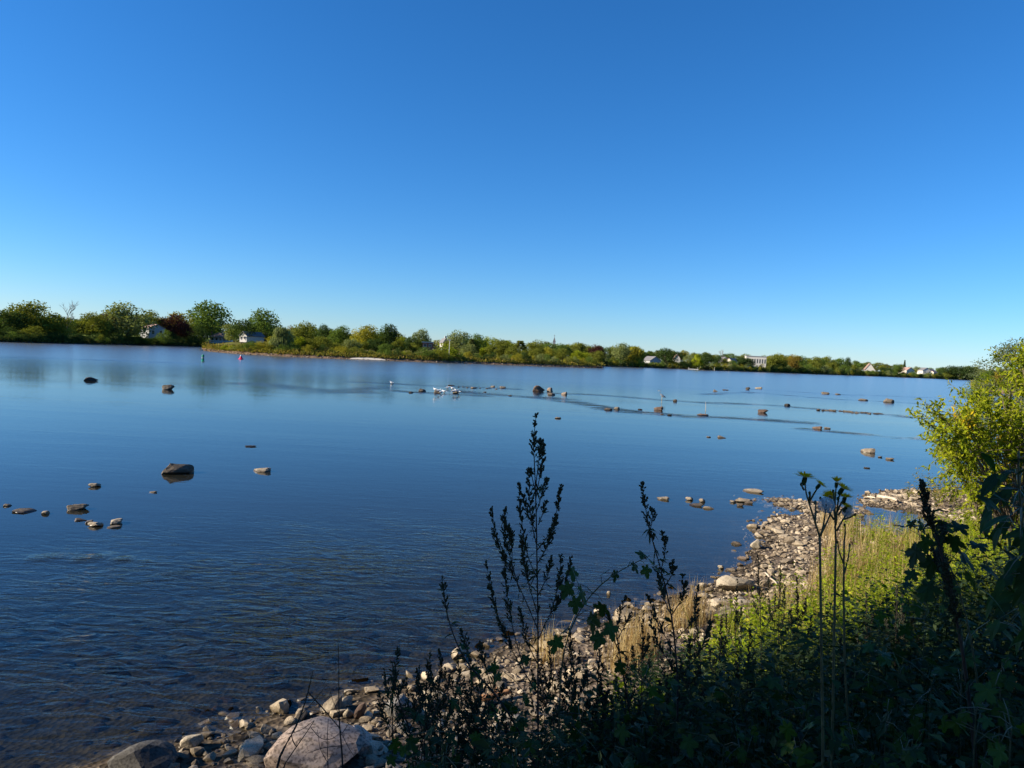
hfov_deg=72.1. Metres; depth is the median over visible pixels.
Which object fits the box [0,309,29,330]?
broadleaf tree
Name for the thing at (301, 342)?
broadleaf tree
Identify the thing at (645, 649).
mugwort
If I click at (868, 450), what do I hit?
river rock
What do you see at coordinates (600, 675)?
mugwort
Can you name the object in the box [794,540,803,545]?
shore stone
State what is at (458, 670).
mugwort
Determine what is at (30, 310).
broadleaf tree
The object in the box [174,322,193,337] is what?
broadleaf tree
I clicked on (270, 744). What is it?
shore stone
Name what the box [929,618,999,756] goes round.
broad leaf weed
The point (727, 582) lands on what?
boulder
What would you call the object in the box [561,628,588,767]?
mugwort
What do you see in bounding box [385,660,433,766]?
mugwort
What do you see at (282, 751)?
dry twig
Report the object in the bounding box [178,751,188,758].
shore stone
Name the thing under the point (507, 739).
mugwort
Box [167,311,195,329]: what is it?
broadleaf tree
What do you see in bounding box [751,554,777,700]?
mugwort
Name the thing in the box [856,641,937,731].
broad leaf weed
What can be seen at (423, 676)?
shore stone
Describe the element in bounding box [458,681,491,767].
mugwort
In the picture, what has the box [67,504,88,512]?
river rock
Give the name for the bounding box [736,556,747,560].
river rock
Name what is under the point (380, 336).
broadleaf tree
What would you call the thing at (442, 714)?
shore stone
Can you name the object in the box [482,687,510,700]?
driftwood log
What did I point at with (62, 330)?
waterside bush
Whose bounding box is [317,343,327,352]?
waterside bush
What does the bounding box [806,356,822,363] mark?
broadleaf tree
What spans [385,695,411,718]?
boulder
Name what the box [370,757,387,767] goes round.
shore stone
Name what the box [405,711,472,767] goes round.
broad leaf weed
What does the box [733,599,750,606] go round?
shore stone
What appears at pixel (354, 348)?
waterside bush
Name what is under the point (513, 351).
broadleaf tree
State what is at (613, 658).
grass tuft
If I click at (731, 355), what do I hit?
broadleaf tree
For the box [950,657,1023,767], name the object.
broad leaf weed
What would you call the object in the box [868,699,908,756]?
broad leaf weed
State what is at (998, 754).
broad leaf weed
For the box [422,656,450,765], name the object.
mugwort
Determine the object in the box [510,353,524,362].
waterside bush
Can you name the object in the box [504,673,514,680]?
shore stone
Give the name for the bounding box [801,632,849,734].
broad leaf weed
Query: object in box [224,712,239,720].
shore stone
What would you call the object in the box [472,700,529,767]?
broad leaf weed
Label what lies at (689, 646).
mugwort
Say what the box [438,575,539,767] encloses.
mugwort
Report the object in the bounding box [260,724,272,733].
shore stone
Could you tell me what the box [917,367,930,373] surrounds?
house
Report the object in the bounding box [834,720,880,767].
broad leaf weed
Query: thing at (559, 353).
broadleaf tree
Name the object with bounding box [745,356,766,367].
apartment block
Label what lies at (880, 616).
broad leaf weed
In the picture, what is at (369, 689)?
shore stone
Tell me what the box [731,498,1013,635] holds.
dry grass
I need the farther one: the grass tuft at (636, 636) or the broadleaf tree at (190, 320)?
the broadleaf tree at (190, 320)
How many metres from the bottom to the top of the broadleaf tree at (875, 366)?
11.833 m
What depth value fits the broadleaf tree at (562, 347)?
328.62 m
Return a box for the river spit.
[970,378,1019,393]
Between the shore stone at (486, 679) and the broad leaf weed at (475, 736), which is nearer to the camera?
the broad leaf weed at (475, 736)
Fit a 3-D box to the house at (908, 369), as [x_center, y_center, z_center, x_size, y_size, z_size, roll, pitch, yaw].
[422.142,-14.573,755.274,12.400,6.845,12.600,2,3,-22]
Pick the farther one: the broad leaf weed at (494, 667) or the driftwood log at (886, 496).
the driftwood log at (886, 496)
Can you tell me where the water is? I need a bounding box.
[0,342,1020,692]
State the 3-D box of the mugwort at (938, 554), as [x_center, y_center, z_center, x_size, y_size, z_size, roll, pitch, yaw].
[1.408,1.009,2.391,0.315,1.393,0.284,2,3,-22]
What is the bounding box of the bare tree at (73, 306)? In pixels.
[59,301,77,328]
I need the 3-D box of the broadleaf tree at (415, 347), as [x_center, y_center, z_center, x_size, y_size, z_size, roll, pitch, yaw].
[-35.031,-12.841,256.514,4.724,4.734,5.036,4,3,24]
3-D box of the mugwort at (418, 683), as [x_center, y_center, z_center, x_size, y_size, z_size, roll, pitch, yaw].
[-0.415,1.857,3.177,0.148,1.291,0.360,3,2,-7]
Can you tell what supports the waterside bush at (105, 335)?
on the bank at (19, 341)
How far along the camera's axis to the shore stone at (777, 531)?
16.85 m
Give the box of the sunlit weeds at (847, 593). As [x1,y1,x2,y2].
[599,503,1023,722]
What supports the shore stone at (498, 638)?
on the ground at (220, 511)
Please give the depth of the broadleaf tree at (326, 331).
261.31 m
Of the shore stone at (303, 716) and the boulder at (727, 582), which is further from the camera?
the boulder at (727, 582)
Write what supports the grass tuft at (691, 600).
on the ground at (220, 511)
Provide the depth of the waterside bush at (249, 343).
209.39 m
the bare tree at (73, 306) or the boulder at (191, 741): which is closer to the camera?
the boulder at (191, 741)
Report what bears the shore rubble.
on the island shore at (342, 356)
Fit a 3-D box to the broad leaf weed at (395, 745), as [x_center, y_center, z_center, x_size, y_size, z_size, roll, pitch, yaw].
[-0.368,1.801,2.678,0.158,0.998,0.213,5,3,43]
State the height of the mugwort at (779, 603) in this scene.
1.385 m
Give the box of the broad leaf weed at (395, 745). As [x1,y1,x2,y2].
[386,736,432,767]
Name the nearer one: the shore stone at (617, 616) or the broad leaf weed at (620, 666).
the broad leaf weed at (620, 666)
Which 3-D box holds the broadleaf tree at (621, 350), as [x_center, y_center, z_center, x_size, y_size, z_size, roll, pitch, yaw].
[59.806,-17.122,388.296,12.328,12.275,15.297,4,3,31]
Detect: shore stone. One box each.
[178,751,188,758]
[190,746,203,756]
[198,718,210,725]
[198,731,214,738]
[202,749,208,755]
[202,751,215,761]
[203,725,210,731]
[218,711,228,716]
[222,749,236,757]
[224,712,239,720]
[224,758,233,763]
[225,746,234,750]
[230,719,238,728]
[237,735,263,761]
[239,719,250,727]
[245,755,264,763]
[247,731,262,738]
[256,706,261,713]
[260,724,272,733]
[264,740,276,747]
[270,698,288,714]
[272,731,281,738]
[284,716,295,724]
[294,709,307,721]
[297,697,305,703]
[330,709,345,717]
[342,695,352,702]
[344,689,356,692]
[359,716,371,722]
[362,725,373,731]
[364,686,378,692]
[364,711,372,716]
[364,754,377,765]
[367,740,387,755]
[370,718,377,724]
[370,733,380,739]
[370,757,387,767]
[386,726,395,736]
[395,722,409,734]
[406,671,413,677]
[407,685,415,691]
[421,672,431,679]
[437,666,450,674]
[441,712,461,719]
[443,663,455,671]
[451,646,464,659]
[451,674,458,680]
[456,663,468,670]
[457,670,469,678]
[470,651,482,657]
[476,674,493,684]
[479,668,492,676]
[483,642,490,647]
[487,681,507,693]
[493,713,518,723]
[496,636,504,640]
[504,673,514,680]
[512,668,520,673]
[519,675,525,681]
[524,676,536,682]
[529,652,544,660]
[529,708,540,716]
[543,665,556,670]
[554,628,568,632]
[558,620,570,623]
[566,668,588,677]
[613,614,635,623]
[614,607,632,615]
[642,605,651,610]
[677,617,687,626]
[699,583,707,587]
[710,598,719,603]
[710,601,720,607]
[719,600,729,605]
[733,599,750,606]
[746,524,757,528]
[755,532,762,537]
[759,580,770,586]
[760,564,768,568]
[767,569,775,575]
[774,528,784,533]
[781,558,793,563]
[784,536,794,543]
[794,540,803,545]
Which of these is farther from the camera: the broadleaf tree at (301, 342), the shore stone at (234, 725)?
the broadleaf tree at (301, 342)
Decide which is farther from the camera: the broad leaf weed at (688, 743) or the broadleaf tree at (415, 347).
the broadleaf tree at (415, 347)
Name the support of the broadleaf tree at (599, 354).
on the island shore at (342, 356)
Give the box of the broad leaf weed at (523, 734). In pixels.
[500,729,586,767]
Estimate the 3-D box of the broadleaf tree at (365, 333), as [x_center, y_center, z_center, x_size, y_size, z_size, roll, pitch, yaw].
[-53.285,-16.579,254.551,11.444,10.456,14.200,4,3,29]
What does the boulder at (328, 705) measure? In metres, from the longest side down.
0.231 x 0.192 x 0.180 m
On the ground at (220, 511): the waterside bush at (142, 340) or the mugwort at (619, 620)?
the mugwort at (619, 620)
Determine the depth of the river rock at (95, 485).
18.34 m
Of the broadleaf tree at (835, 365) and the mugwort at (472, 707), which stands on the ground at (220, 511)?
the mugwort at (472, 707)
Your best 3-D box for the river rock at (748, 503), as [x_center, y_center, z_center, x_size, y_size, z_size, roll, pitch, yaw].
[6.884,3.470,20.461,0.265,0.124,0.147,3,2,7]
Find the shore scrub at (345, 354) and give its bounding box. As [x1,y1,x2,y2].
[201,342,603,366]
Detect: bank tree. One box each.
[960,372,1001,402]
[962,338,1023,419]
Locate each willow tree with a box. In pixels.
[267,326,294,347]
[567,342,588,358]
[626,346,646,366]
[691,354,704,366]
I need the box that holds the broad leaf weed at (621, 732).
[568,722,646,767]
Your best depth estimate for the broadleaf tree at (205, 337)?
352.98 m
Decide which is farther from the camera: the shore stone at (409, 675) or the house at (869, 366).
the house at (869, 366)
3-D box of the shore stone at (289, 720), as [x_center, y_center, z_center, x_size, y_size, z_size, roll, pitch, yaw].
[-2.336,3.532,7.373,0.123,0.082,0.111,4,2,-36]
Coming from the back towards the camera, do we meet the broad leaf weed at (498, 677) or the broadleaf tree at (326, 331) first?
the broadleaf tree at (326, 331)
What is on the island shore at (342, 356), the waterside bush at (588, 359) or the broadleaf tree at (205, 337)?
the waterside bush at (588, 359)
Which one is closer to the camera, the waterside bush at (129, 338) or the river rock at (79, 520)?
the river rock at (79, 520)
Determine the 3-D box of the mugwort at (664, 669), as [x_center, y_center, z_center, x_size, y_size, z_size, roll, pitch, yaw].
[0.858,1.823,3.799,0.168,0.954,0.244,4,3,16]
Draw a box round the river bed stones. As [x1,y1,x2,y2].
[0,561,718,767]
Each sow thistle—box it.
[784,471,848,767]
[811,476,855,767]
[826,523,865,767]
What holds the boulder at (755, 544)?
on the ground at (220, 511)
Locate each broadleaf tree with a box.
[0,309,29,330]
[2,299,72,333]
[27,319,56,333]
[45,314,66,325]
[70,323,84,334]
[73,311,113,336]
[93,321,116,335]
[99,300,157,337]
[102,313,115,332]
[136,310,162,332]
[158,312,189,335]
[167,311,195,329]
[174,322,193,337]
[186,299,235,337]
[192,327,212,338]
[213,319,229,333]
[221,324,240,341]
[226,319,257,344]
[247,307,282,342]
[291,320,318,341]
[292,336,307,347]
[302,341,316,349]
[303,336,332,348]
[316,323,335,344]
[326,325,352,344]
[329,342,344,348]
[341,339,362,350]
[348,324,382,350]
[358,341,371,349]
[364,338,383,351]
[374,330,391,347]
[378,343,393,352]
[379,323,399,349]
[390,339,406,350]
[396,336,407,350]
[403,336,421,349]
[410,343,419,353]
[411,328,431,351]
[431,340,441,349]
[447,330,471,353]
[459,344,476,355]
[468,333,488,355]
[478,347,486,355]
[482,336,498,347]
[484,345,496,356]
[488,339,517,356]
[496,346,506,356]
[503,346,520,356]
[521,342,545,353]
[527,340,548,347]
[527,347,543,356]
[541,347,555,358]
[542,343,557,350]
[552,343,572,359]
[552,348,572,360]
[570,351,584,360]
[585,344,606,357]
[588,350,604,361]
[598,346,612,353]
[610,343,632,359]
[654,348,677,362]
[673,351,686,358]
[680,350,690,360]
[682,354,693,363]
[701,352,714,366]
[712,356,721,365]
[722,358,728,364]
[725,353,739,362]
[728,360,739,366]
[738,357,747,365]
[744,357,755,366]
[766,352,788,367]
[785,354,802,369]
[798,355,810,366]
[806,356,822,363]
[809,361,821,370]
[820,358,827,366]
[822,355,835,362]
[825,363,833,368]
[829,362,838,369]
[833,357,844,369]
[839,364,850,370]
[844,357,851,369]
[853,360,863,368]
[871,362,886,370]
[878,364,892,369]
[891,364,904,373]
[935,365,964,376]
[958,365,976,376]
[985,370,994,375]
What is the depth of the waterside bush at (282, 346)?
207.80 m
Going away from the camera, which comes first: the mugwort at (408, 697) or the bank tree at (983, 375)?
the mugwort at (408, 697)
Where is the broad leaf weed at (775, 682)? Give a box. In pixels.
[761,674,828,749]
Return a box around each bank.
[0,332,212,346]
[604,361,970,379]
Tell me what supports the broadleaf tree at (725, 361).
on the bank at (710, 364)
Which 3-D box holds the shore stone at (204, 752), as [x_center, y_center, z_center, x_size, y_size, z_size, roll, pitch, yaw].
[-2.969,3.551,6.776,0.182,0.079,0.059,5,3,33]
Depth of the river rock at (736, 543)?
15.72 m
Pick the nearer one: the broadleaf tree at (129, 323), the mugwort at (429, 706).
the mugwort at (429, 706)
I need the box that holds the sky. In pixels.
[0,0,1023,370]
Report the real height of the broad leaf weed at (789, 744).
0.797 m
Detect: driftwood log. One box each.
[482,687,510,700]
[877,494,897,500]
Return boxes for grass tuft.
[524,614,585,666]
[589,630,655,676]
[605,606,654,662]
[613,592,667,658]
[658,592,711,632]
[662,576,714,625]
[690,599,746,625]
[812,554,861,585]
[840,542,877,576]
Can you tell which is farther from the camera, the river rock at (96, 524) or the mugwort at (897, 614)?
the river rock at (96, 524)
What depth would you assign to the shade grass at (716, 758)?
3.48 m
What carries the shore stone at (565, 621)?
on the ground at (220, 511)
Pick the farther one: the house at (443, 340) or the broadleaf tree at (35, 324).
the house at (443, 340)
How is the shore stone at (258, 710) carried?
on the ground at (220, 511)
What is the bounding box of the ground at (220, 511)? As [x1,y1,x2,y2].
[0,359,1023,767]
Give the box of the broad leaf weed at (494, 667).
[449,643,499,767]
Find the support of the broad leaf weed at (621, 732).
on the ground at (220, 511)
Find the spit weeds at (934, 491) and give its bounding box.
[902,467,1022,536]
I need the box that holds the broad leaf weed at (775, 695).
[700,686,782,766]
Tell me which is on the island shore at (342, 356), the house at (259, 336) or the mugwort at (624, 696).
the house at (259, 336)
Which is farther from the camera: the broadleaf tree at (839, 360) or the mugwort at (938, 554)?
the broadleaf tree at (839, 360)
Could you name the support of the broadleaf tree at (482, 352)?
on the island shore at (342, 356)
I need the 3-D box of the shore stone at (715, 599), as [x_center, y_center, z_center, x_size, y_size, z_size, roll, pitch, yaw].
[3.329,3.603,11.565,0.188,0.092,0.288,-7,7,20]
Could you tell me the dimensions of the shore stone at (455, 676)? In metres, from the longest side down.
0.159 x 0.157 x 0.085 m
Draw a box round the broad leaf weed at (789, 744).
[776,719,818,767]
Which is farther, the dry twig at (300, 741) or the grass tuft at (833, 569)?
the grass tuft at (833, 569)
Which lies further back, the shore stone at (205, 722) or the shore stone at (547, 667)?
the shore stone at (547, 667)
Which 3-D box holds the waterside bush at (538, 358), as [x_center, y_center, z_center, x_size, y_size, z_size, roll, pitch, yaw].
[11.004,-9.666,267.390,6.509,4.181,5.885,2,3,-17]
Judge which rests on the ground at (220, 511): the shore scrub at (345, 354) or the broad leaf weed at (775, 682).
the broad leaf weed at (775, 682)
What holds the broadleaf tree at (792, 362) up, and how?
on the bank at (710, 364)
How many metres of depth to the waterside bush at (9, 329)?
217.92 m
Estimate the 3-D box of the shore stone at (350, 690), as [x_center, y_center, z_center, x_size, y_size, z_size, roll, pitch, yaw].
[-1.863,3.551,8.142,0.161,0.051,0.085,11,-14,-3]
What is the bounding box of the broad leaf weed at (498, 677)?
[488,654,536,767]
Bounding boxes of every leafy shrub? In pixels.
[905,337,1023,549]
[999,343,1023,472]
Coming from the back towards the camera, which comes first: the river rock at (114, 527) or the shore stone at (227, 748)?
the river rock at (114, 527)
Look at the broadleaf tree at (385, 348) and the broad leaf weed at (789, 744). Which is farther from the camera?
the broadleaf tree at (385, 348)
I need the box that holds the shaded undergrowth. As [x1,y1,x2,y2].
[402,539,1023,767]
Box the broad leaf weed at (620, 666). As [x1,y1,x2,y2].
[613,659,672,741]
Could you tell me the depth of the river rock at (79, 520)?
14.97 m
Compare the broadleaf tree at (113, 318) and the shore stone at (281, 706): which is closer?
the shore stone at (281, 706)
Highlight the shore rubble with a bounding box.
[200,349,603,367]
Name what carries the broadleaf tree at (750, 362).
on the bank at (710, 364)
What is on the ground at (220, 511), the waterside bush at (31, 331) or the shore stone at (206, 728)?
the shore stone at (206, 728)
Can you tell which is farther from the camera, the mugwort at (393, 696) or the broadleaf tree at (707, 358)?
the broadleaf tree at (707, 358)
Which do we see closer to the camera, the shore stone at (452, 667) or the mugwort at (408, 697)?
the mugwort at (408, 697)
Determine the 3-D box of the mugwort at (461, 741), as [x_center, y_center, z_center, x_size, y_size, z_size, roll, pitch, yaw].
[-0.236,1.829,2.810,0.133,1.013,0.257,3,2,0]
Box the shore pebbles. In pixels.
[168,488,993,767]
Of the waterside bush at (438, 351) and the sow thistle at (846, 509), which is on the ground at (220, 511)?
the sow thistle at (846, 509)
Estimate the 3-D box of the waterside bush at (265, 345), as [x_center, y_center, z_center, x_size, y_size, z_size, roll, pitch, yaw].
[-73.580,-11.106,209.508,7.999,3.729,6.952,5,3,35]
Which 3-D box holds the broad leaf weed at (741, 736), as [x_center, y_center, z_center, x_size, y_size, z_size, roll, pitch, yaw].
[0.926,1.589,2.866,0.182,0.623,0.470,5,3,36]
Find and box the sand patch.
[350,358,384,359]
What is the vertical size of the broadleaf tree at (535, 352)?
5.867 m
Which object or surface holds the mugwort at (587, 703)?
on the ground at (220, 511)
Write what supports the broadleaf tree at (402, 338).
on the island shore at (342, 356)
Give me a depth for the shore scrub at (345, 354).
223.56 m
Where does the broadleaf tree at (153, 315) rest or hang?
on the bank at (19, 341)
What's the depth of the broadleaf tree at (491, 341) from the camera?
315.59 m
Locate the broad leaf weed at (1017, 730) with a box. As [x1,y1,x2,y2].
[938,700,1023,767]
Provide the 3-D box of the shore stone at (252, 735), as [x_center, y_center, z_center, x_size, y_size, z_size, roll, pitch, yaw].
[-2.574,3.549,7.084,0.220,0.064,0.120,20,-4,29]
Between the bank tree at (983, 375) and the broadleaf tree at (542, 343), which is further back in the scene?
the broadleaf tree at (542, 343)
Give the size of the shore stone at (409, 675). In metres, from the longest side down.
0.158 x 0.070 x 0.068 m
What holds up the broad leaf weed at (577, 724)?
on the ground at (220, 511)
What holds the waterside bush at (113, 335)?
on the bank at (19, 341)
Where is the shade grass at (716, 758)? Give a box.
[450,548,1023,767]
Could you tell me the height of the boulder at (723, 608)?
0.345 m
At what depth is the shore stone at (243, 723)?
7.29 m
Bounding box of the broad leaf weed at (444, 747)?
[417,724,474,767]
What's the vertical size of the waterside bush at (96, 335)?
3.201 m
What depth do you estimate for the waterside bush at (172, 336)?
317.63 m
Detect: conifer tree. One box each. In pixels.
[465,339,478,354]
[514,340,527,350]
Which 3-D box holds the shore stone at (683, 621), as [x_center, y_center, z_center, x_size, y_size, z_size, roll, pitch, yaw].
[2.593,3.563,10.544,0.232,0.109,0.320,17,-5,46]
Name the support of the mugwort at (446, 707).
on the ground at (220, 511)
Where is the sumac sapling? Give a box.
[976,451,1023,657]
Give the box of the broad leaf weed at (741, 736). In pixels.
[701,719,758,766]
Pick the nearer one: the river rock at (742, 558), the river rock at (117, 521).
the river rock at (742, 558)
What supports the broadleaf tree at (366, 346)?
on the island shore at (342, 356)
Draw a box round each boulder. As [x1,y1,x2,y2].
[107,739,178,767]
[180,734,203,748]
[263,716,365,767]
[322,695,341,713]
[343,709,353,717]
[353,724,371,757]
[354,702,365,718]
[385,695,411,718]
[423,690,447,708]
[711,605,742,624]
[716,575,754,590]
[750,539,760,548]
[855,526,875,539]
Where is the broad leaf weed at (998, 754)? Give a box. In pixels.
[956,698,1014,767]
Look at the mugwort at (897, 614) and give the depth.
4.46 m
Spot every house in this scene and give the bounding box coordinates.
[141,324,165,337]
[209,333,232,342]
[239,331,264,342]
[422,341,433,349]
[439,336,446,346]
[644,356,660,362]
[863,363,874,370]
[901,367,914,373]
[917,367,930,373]
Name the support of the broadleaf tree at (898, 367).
on the bank at (710, 364)
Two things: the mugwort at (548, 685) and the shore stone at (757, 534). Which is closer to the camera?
the mugwort at (548, 685)
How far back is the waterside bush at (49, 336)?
228.53 m
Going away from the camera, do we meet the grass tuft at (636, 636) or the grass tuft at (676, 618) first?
the grass tuft at (636, 636)
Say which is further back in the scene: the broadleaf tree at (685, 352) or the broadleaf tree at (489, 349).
the broadleaf tree at (685, 352)
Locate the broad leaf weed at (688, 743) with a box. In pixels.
[679,731,746,767]
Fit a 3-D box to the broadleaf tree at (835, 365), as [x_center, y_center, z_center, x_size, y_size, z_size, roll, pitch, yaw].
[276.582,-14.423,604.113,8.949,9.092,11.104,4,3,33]
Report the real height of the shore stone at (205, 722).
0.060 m
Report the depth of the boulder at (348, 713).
7.52 m
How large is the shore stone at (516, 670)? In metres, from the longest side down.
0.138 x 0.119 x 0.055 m
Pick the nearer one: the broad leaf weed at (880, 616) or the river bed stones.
the broad leaf weed at (880, 616)
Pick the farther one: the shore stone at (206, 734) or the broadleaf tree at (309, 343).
the broadleaf tree at (309, 343)
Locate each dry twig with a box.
[276,671,339,767]
[283,721,340,767]
[309,646,358,767]
[317,719,328,767]
[416,669,465,760]
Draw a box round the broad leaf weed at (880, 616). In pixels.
[848,596,912,712]
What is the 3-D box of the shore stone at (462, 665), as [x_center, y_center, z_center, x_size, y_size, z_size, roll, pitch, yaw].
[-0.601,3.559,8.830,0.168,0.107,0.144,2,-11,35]
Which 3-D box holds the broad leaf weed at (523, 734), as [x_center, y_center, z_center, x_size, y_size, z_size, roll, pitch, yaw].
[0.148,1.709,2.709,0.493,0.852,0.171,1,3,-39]
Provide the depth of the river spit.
197.77 m
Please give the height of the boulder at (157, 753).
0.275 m
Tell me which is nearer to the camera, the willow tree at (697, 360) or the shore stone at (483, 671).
the shore stone at (483, 671)
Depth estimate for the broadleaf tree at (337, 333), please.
257.77 m
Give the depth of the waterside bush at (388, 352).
223.14 m
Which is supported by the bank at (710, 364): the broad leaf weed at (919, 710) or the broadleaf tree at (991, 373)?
the broadleaf tree at (991, 373)
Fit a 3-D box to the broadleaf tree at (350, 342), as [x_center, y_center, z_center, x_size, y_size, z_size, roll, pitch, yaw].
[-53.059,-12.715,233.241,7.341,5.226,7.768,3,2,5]
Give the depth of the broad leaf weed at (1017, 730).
2.14 m
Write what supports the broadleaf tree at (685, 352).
on the bank at (710, 364)
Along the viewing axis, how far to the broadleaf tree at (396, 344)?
253.24 m
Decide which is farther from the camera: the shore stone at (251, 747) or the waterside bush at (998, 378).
the waterside bush at (998, 378)
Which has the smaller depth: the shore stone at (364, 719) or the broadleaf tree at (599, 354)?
the shore stone at (364, 719)
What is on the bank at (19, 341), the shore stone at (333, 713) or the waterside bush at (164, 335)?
the waterside bush at (164, 335)
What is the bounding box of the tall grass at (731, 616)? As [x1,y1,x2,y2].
[607,500,1023,710]
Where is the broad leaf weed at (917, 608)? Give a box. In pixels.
[894,592,945,728]
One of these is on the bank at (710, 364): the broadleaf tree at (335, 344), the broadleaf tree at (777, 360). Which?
the broadleaf tree at (777, 360)
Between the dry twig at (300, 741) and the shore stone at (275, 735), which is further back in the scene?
the shore stone at (275, 735)
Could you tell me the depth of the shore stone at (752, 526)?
17.40 m
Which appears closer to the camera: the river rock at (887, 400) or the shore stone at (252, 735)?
the shore stone at (252, 735)
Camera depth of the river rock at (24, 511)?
15.44 m
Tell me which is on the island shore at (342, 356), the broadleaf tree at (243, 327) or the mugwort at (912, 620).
the broadleaf tree at (243, 327)
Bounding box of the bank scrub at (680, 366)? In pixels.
[0,336,973,379]
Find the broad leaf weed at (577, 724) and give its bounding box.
[551,701,630,764]
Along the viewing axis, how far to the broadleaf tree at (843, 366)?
627.06 m
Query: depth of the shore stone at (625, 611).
10.87 m
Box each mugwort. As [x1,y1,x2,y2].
[375,646,409,767]
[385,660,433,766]
[398,664,426,765]
[408,652,441,760]
[417,713,445,765]
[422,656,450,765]
[424,648,453,767]
[428,710,454,765]
[432,666,461,767]
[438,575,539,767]
[444,709,469,767]
[446,653,477,739]
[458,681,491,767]
[460,658,490,745]
[465,687,497,767]
[476,655,506,767]
[484,412,572,766]
[494,714,523,767]
[495,686,525,755]
[529,649,558,764]
[539,640,568,763]
[559,648,591,767]
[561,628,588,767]
[584,689,614,765]
[585,643,605,759]
[586,683,616,766]
[590,681,619,767]
[605,595,636,757]
[610,656,641,755]
[630,610,651,730]
[639,481,713,756]
[657,639,687,745]
[673,638,705,762]
[692,599,724,704]
[707,614,727,702]
[724,579,743,673]
[734,629,756,763]
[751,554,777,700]
[767,562,785,653]
[788,576,812,690]
[831,638,862,715]
[856,591,875,703]
[884,585,904,698]
[894,594,920,688]
[918,479,980,767]
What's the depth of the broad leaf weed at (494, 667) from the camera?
3.33 m
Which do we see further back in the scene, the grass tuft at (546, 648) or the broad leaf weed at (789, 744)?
the grass tuft at (546, 648)
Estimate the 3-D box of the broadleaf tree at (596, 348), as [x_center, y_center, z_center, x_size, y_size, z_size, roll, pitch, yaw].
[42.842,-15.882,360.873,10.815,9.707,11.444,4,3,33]
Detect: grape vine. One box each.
[547,551,658,767]
[893,518,988,756]
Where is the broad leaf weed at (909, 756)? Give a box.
[883,715,926,767]
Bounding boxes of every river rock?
[3,504,11,507]
[12,508,36,513]
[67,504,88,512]
[74,518,86,521]
[84,377,97,380]
[88,483,100,487]
[88,522,103,527]
[107,525,120,528]
[110,518,122,524]
[161,463,193,479]
[162,385,174,389]
[253,468,270,473]
[533,385,544,391]
[657,497,668,500]
[689,503,702,507]
[731,541,741,545]
[735,498,752,504]
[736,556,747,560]
[742,489,763,493]
[744,501,752,505]
[758,409,767,412]
[860,448,875,452]
[883,398,893,402]
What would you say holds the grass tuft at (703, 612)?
on the ground at (220, 511)
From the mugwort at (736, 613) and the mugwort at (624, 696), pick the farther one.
the mugwort at (736, 613)
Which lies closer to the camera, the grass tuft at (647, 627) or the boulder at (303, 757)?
the boulder at (303, 757)
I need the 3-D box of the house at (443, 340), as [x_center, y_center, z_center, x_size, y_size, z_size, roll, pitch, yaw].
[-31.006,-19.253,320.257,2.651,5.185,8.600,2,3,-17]
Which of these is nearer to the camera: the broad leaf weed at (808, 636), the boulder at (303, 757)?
the broad leaf weed at (808, 636)
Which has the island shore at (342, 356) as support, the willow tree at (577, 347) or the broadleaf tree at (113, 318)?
the willow tree at (577, 347)
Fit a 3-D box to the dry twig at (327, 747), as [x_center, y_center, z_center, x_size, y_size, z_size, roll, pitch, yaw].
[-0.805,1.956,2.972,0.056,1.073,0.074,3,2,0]
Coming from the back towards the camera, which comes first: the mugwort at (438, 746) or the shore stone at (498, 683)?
the shore stone at (498, 683)
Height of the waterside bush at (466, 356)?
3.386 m
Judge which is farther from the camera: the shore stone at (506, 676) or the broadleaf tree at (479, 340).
the broadleaf tree at (479, 340)
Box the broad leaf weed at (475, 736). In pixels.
[469,731,535,767]
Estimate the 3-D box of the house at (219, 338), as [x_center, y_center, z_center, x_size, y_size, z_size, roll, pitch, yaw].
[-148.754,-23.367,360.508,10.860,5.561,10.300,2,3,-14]
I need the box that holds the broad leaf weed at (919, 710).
[893,652,953,767]
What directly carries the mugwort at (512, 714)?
on the ground at (220, 511)
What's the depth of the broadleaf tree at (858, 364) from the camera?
701.66 m
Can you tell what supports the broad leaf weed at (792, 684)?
on the ground at (220, 511)
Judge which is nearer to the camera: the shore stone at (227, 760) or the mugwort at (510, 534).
the mugwort at (510, 534)
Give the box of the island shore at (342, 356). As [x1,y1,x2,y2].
[203,340,602,367]
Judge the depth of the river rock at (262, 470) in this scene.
21.63 m
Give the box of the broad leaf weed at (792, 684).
[743,650,798,747]
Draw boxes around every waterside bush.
[2,327,24,334]
[5,331,20,339]
[17,334,27,340]
[20,325,47,337]
[28,334,36,339]
[43,333,55,340]
[48,319,75,336]
[72,334,83,340]
[91,333,106,339]
[98,332,110,339]
[105,333,122,339]
[113,335,123,342]
[127,334,135,341]
[136,336,146,342]
[155,329,174,343]
[167,331,179,340]
[173,335,185,342]
[185,336,200,343]
[186,324,214,343]
[187,338,194,345]
[238,341,261,350]
[250,340,275,351]
[273,344,288,350]
[287,342,300,350]
[300,344,311,350]
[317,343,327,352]
[338,346,350,352]
[349,347,359,353]
[357,348,367,353]
[380,350,392,357]
[393,347,403,355]
[413,347,438,357]
[427,347,452,358]
[432,342,463,359]
[464,352,473,357]
[498,354,508,360]
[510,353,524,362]
[517,352,533,362]
[533,353,548,362]
[585,356,594,363]
[806,364,815,370]
[819,365,831,372]
[991,373,1005,386]

